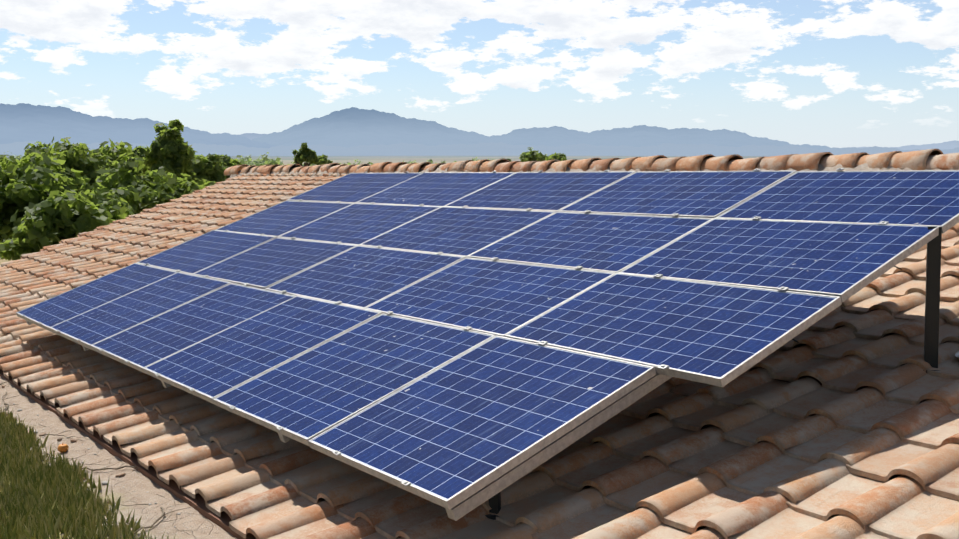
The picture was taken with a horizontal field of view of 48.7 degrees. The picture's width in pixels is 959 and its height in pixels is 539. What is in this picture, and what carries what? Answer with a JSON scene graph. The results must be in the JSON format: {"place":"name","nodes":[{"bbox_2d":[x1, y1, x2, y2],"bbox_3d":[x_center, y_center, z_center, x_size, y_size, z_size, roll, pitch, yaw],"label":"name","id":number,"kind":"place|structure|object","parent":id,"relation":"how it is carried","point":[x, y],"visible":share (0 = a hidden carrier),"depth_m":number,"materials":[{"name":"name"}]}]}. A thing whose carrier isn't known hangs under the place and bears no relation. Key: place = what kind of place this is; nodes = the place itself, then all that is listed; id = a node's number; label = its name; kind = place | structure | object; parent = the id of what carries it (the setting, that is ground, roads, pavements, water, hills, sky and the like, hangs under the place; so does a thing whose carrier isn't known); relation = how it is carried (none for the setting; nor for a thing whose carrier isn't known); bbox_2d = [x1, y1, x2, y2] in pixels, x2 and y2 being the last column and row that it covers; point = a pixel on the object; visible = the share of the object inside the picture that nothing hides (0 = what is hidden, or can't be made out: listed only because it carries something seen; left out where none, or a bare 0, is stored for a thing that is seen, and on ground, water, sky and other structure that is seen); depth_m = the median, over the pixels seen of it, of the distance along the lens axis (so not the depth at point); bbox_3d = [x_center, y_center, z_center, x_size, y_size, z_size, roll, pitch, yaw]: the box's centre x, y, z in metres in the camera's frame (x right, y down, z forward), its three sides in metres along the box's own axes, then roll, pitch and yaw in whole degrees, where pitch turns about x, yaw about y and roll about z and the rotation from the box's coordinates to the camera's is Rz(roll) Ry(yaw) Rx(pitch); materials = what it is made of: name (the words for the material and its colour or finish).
{"place":"outdoors","nodes":[
{"label":"outdoors","id":0,"kind":"place"},
{"bbox_2d":[0,376,236,538],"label":"dirt ground","id":1,"kind":"structure","parent":0,"point":[192,523],"depth_m":5.57,"materials":[{"name":"soil"}]},
{"bbox_2d":[58,443,68,452],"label":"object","id":2,"kind":"object","parent":1,"relation":"on","point":[62,447],"visible":0.94,"depth_m":6.24,"materials":[{"name":"orange stone"}]},
{"bbox_2d":[2,385,124,502],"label":"terracotta shards","id":3,"kind":"object","parent":1,"relation":"on","point":[72,440],"visible":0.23,"depth_m":6.44,"materials":[{"name":"ceramic"}]},
{"bbox_2d":[0,407,174,538],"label":"grass tufts","id":4,"kind":"object","parent":1,"relation":"on","point":[37,500],"visible":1,"depth_m":5.23,"materials":[{"name":"green plant"}]},
{"bbox_2d":[0,382,193,537],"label":"dry twigs","id":5,"kind":"object","parent":1,"relation":"on","point":[162,508],"visible":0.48,"depth_m":5.80,"materials":[{"name":"brown wood"}]},
{"bbox_2d":[13,403,180,528],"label":"pebbles","id":6,"kind":"object","parent":1,"relation":"on","point":[103,482],"visible":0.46,"depth_m":5.59,"materials":[{"name":"stone"}]},
{"bbox_2d":[0,103,275,147],"bbox_3d":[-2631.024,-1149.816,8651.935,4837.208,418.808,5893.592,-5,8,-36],"label":"mountain","id":7,"kind":"structure","parent":0,"point":[21,122],"depth_m":7580.76,"materials":[{"name":"blue stone"}]},
{"bbox_2d":[239,133,266,139],"bbox_3d":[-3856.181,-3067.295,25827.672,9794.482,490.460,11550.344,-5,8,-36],"label":"mountain","id":8,"kind":"structure","parent":0,"point":[250,136],"depth_m":24756.08,"materials":[{"name":"stone"}]},
{"bbox_2d":[0,156,770,264],"bbox_3d":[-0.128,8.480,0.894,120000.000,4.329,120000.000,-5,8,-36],"label":"ground","id":9,"kind":"structure","parent":0,"point":[286,160],"depth_m":1881.16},
{"bbox_2d":[0,152,90,244],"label":"tree","id":10,"kind":"object","parent":9,"relation":"on","point":[27,186],"depth_m":41.19,"materials":[{"name":"green plant"}]},
{"bbox_2d":[15,141,80,167],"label":"tree","id":11,"kind":"object","parent":9,"relation":"on","point":[41,149],"visible":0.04,"depth_m":74.61,"materials":[{"name":"green plant"}]},
{"bbox_2d":[0,189,113,260],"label":"tree","id":12,"kind":"object","parent":9,"relation":"on","point":[57,218],"depth_m":37.53,"materials":[{"name":"green plant"}]},
{"bbox_2d":[33,137,112,195],"bbox_3d":[-20.830,-1.915,54.033,5.345,9.710,4.193,-5,8,-36],"label":"tree","id":13,"kind":"object","parent":9,"relation":"on","point":[76,156],"visible":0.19,"depth_m":53.17,"materials":[{"name":"green plant"}]},
{"bbox_2d":[75,188,134,224],"bbox_3d":[-14.502,-1.675,41.020,3.888,3.018,3.704,-28,29,-77],"label":"tree","id":14,"kind":"object","parent":9,"relation":"on","point":[108,200],"visible":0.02,"depth_m":40.70,"materials":[{"name":"green plant"}]},
{"bbox_2d":[88,138,149,182],"bbox_3d":[-21.987,-2.880,62.596,5.255,9.765,4.838,-5,8,-36],"label":"tree","id":15,"kind":"object","parent":9,"relation":"on","point":[111,151],"visible":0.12,"depth_m":62.20,"materials":[{"name":"green plant"}]},
{"bbox_2d":[79,153,176,214],"bbox_3d":[-15.272,-0.598,45.850,4.520,8.870,5.413,-5,8,-36],"label":"tree","id":16,"kind":"object","parent":9,"relation":"on","point":[134,193],"visible":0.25,"depth_m":45.19,"materials":[{"name":"green plant"}]},
{"bbox_2d":[132,145,157,175],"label":"tree","id":17,"kind":"object","parent":9,"relation":"on","point":[139,151],"visible":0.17,"depth_m":86.50,"materials":[{"name":"green plant"}]},
{"bbox_2d":[141,119,197,181],"bbox_3d":[-16.711,-2.766,57.365,3.434,10.680,3.226,-5,8,-36],"label":"tree","id":18,"kind":"object","parent":9,"relation":"on","point":[170,150],"visible":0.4,"depth_m":56.60,"materials":[{"name":"green plant"}]},
{"bbox_2d":[141,173,215,198],"bbox_3d":[-14.210,-0.681,51.030,4.582,7.908,4.070,-5,8,-36],"label":"tree","id":19,"kind":"object","parent":9,"relation":"on","point":[184,186],"visible":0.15,"depth_m":50.15,"materials":[{"name":"green plant"}]},
{"bbox_2d":[191,154,226,183],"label":"tree","id":20,"kind":"object","parent":9,"relation":"on","point":[209,167],"visible":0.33,"depth_m":67.81,"materials":[{"name":"green plant"}]},
{"bbox_2d":[219,154,242,177],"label":"tree","id":21,"kind":"object","parent":9,"relation":"on","point":[228,162],"visible":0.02,"depth_m":79.70,"materials":[{"name":"green plant"}]},
{"bbox_2d":[0,151,494,165],"bbox_3d":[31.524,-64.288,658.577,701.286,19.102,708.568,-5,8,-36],"label":"tree belt","id":22,"kind":"object","parent":9,"relation":"on","point":[265,160],"visible":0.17,"depth_m":501.83,"materials":[{"name":"green plant"}]},
{"bbox_2d":[292,143,318,165],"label":"tree","id":23,"kind":"object","parent":9,"relation":"on","point":[310,157],"depth_m":92.95,"materials":[{"name":"green plant"}]},
{"bbox_2d":[316,154,332,164],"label":"tree","id":24,"kind":"object","parent":9,"relation":"on","point":[323,159],"visible":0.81,"depth_m":102.95,"materials":[{"name":"green plant"}]},
{"bbox_2d":[519,147,552,161],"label":"tree","id":25,"kind":"object","parent":9,"relation":"on","point":[534,155],"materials":[{"name":"green plant"}]},
{"bbox_2d":[545,153,566,160],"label":"tree","id":26,"kind":"object","parent":9,"relation":"on","point":[559,156],"visible":0.48,"depth_m":148.26,"materials":[{"name":"green plant"}]},
{"bbox_2d":[0,185,951,538],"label":"roof deck","id":27,"kind":"structure","parent":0,"point":[200,507],"depth_m":5.58,"materials":[{"name":"brown"}]},
{"bbox_2d":[0,173,958,538],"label":"roof tiles","id":28,"kind":"object","parent":27,"relation":"on","point":[844,453],"visible":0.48,"depth_m":4.87,"materials":[{"name":"ceramic"}]},
{"bbox_2d":[26,226,941,520],"bbox_3d":[-0.582,0.058,7.346,3.299,1.357,7.110,-5,7,-36],"label":"panel mounting frame","id":29,"kind":"object","parent":28,"relation":"on","point":[492,492],"visible":0.08,"depth_m":4.42,"materials":[{"name":"metal"}]},
{"bbox_2d":[16,168,958,509],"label":"solar array","id":30,"kind":"object","parent":29,"relation":"on","point":[448,340],"visible":1,"depth_m":5.81,"materials":[{"name":"glass"}]},
{"bbox_2d":[230,163,952,177],"bbox_3d":[1.465,-1.200,13.483,0.500,0.257,22.260,-5,7,-36],"label":"ridge mortar","id":31,"kind":"object","parent":27,"relation":"on","point":[863,167],"visible":0.21,"depth_m":13.14,"materials":[{"name":"beige concrete"}]},
{"bbox_2d":[224,149,958,174],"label":"ridge caps","id":32,"kind":"object","parent":31,"relation":"on","point":[932,159],"visible":0.75,"depth_m":12.20,"materials":[{"name":"ceramic"}]},
{"bbox_2d":[0,141,958,155],"bbox_3d":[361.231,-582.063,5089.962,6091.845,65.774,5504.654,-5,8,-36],"label":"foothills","id":33,"kind":"structure","parent":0,"point":[478,149],"depth_m":4401.56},
{"bbox_2d":[0,0,958,147],"label":"sky","id":34,"kind":"structure","parent":0,"point":[829,73],"materials":[{"name":"blue"}]},
{"bbox_2d":[252,107,829,149],"bbox_3d":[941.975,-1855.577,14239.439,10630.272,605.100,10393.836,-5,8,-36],"label":"mountain","id":35,"kind":"structure","parent":0,"point":[350,127],"depth_m":12649.51,"materials":[{"name":"blue stone"}]},
{"bbox_2d":[850,140,958,149],"bbox_3d":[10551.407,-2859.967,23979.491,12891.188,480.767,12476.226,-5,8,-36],"label":"mountain","id":36,"kind":"structure","parent":0,"point":[949,145],"depth_m":22688.42,"materials":[{"name":"stone"}]}
]}

